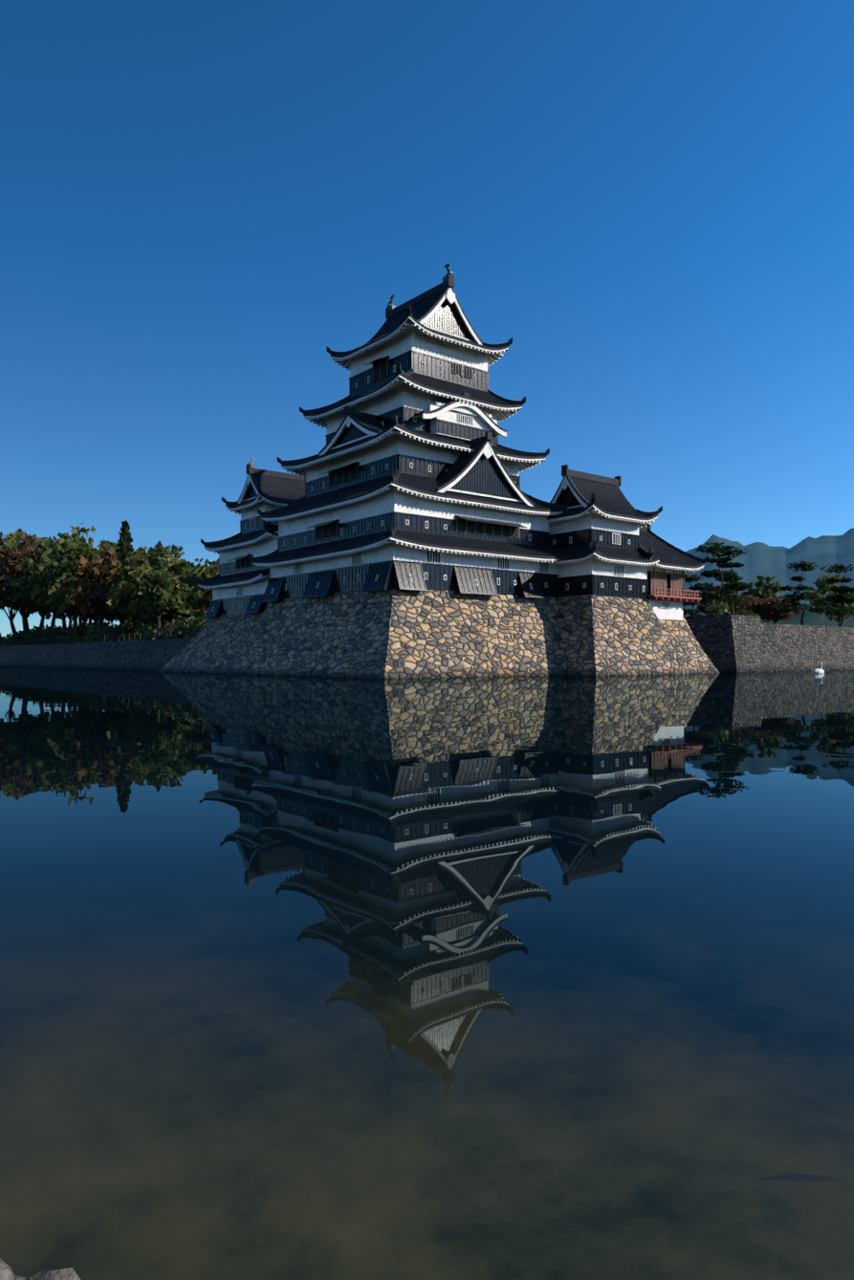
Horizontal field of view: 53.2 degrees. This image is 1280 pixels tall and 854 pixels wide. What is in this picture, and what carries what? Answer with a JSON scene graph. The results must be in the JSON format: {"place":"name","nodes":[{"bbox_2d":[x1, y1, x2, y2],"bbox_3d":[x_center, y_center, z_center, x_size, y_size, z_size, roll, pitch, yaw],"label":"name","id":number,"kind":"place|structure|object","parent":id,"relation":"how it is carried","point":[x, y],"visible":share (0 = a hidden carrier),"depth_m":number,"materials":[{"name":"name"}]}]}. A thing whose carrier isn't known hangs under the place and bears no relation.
{"place":"outdoors","nodes":[
{"label":"outdoors","id":0,"kind":"place"},
{"bbox_2d":[0,665,853,1279],"bbox_3d":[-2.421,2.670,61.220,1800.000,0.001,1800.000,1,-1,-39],"label":"water","id":1,"kind":"structure","parent":0,"point":[434,979],"depth_m":3.85,"materials":[{"name":"blue liquid"}]},
{"bbox_2d":[0,614,853,672],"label":"stone retaining wall","id":2,"kind":"structure","parent":1,"relation":"in","point":[738,643],"depth_m":93.62,"materials":[{"name":"grey stone"}]},
{"bbox_2d":[755,1173,847,1181],"bbox_3d":[1.043,1.506,2.350,0.628,0.055,0.170,0,-1,3],"label":"koi fish","id":3,"kind":"object","parent":1,"relation":"on","point":[797,1177],"visible":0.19,"depth_m":2.35},
{"bbox_2d":[813,662,824,672],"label":"swan","id":4,"kind":"object","parent":1,"relation":"on","point":[818,670],"visible":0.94,"depth_m":75.85,"materials":[{"name":"white"}]},
{"bbox_2d":[0,0,853,638],"label":"sky","id":5,"kind":"structure","parent":0,"point":[653,200],"materials":[{"name":"blue"}]},
{"bbox_2d":[158,587,718,678],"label":"stone base wall","id":6,"kind":"structure","parent":0,"point":[396,634],"depth_m":67.50,"materials":[{"name":"beige stone"}]},
{"bbox_2d":[197,287,704,620],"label":"plaster walls","id":7,"kind":"structure","parent":6,"relation":"on","point":[399,393],"depth_m":69.63,"materials":[{"name":"white paint"}]},
{"bbox_2d":[204,298,648,617],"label":"black castle boards","id":8,"kind":"object","parent":7,"relation":"attached to","point":[484,475],"visible":0.69,"depth_m":69.01,"materials":[{"name":"black wood"}]},
{"bbox_2d":[212,358,670,609],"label":"windows","id":9,"kind":"structure","parent":7,"relation":"in","point":[461,523],"depth_m":69.91,"materials":[{"name":"black wood"}]},
{"bbox_2d":[193,274,708,585],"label":"tiled roofs","id":10,"kind":"structure","parent":7,"relation":"on","point":[603,494],"depth_m":71.06,"materials":[{"name":"black tile"}]},
{"bbox_2d":[248,263,453,475],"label":"roof ornaments","id":11,"kind":"object","parent":10,"relation":"on","point":[444,278],"visible":0.6,"depth_m":77.19},
{"bbox_2d":[216,317,695,578],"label":"castle eave soffits","id":12,"kind":"object","parent":10,"relation":"attached to","point":[409,321],"visible":0.02,"depth_m":73.79,"materials":[{"name":"white paint"}]},
{"bbox_2d":[235,357,684,596],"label":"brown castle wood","id":13,"kind":"object","parent":7,"relation":"attached to","point":[658,579],"visible":0.46,"depth_m":75.01,"materials":[{"name":"brown wood"}]},
{"bbox_2d":[647,586,701,603],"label":"balcony railing","id":14,"kind":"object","parent":7,"relation":"attached to","point":[688,598],"depth_m":75.33,"materials":[{"name":"red wood"}]},
{"bbox_2d":[682,527,853,616],"bbox_3d":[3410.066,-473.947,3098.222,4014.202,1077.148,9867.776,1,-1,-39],"label":"mountain","id":15,"kind":"structure","parent":0,"point":[762,559],"depth_m":4754.72,"materials":[{"name":"blue"}]},
{"bbox_2d":[700,603,853,627],"bbox_3d":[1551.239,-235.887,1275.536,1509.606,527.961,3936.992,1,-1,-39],"label":"bushes","id":16,"kind":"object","parent":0,"point":[812,618],"depth_m":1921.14,"materials":[{"name":"green plant"}]},
{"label":"castle bailey ground","id":17,"kind":"structure","parent":0,"visible":0},
{"bbox_2d":[0,629,191,646],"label":"bank fence","id":18,"kind":"object","parent":17,"relation":"on","point":[119,638],"visible":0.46,"depth_m":110.49,"materials":[{"name":"brown wood"}]},
{"bbox_2d":[115,616,187,627],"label":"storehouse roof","id":19,"kind":"structure","parent":17,"relation":"on","point":[163,618],"depth_m":159.30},
{"bbox_2d":[0,536,846,646],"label":"tree trunks","id":20,"kind":"object","parent":17,"relation":"on","point":[24,614],"visible":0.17,"depth_m":133.02,"materials":[{"name":"brown plant"}]},
{"bbox_2d":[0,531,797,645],"bbox_3d":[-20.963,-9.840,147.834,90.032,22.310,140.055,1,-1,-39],"label":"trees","id":21,"kind":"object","parent":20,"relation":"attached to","point":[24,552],"visible":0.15,"depth_m":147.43,"materials":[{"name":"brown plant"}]},
{"bbox_2d":[0,545,840,621],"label":"trees","id":22,"kind":"object","parent":20,"relation":"attached to","point":[78,572],"visible":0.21,"depth_m":124.46,"materials":[{"name":"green plant"}]},
{"bbox_2d":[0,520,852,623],"bbox_3d":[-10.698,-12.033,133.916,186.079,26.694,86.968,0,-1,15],"label":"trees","id":23,"kind":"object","parent":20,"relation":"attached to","point":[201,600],"visible":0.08,"depth_m":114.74,"materials":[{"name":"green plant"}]},
{"bbox_2d":[0,520,853,646],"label":"trees","id":24,"kind":"object","parent":20,"relation":"attached to","point":[177,601],"visible":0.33,"depth_m":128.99,"materials":[{"name":"green plant"}]},
{"bbox_2d":[682,542,853,616],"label":"pine trees","id":25,"kind":"object","parent":20,"relation":"on","point":[730,578],"visible":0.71,"depth_m":110.66,"materials":[{"name":"green plant"}]},
{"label":"bank edge soil","id":26,"kind":"structure","parent":0,"visible":0},
{"bbox_2d":[0,1258,80,1279],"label":"bank rocks","id":27,"kind":"object","parent":26,"relation":"on","point":[6,1272],"visible":1,"depth_m":1.71,"materials":[{"name":"stone"}]}
]}

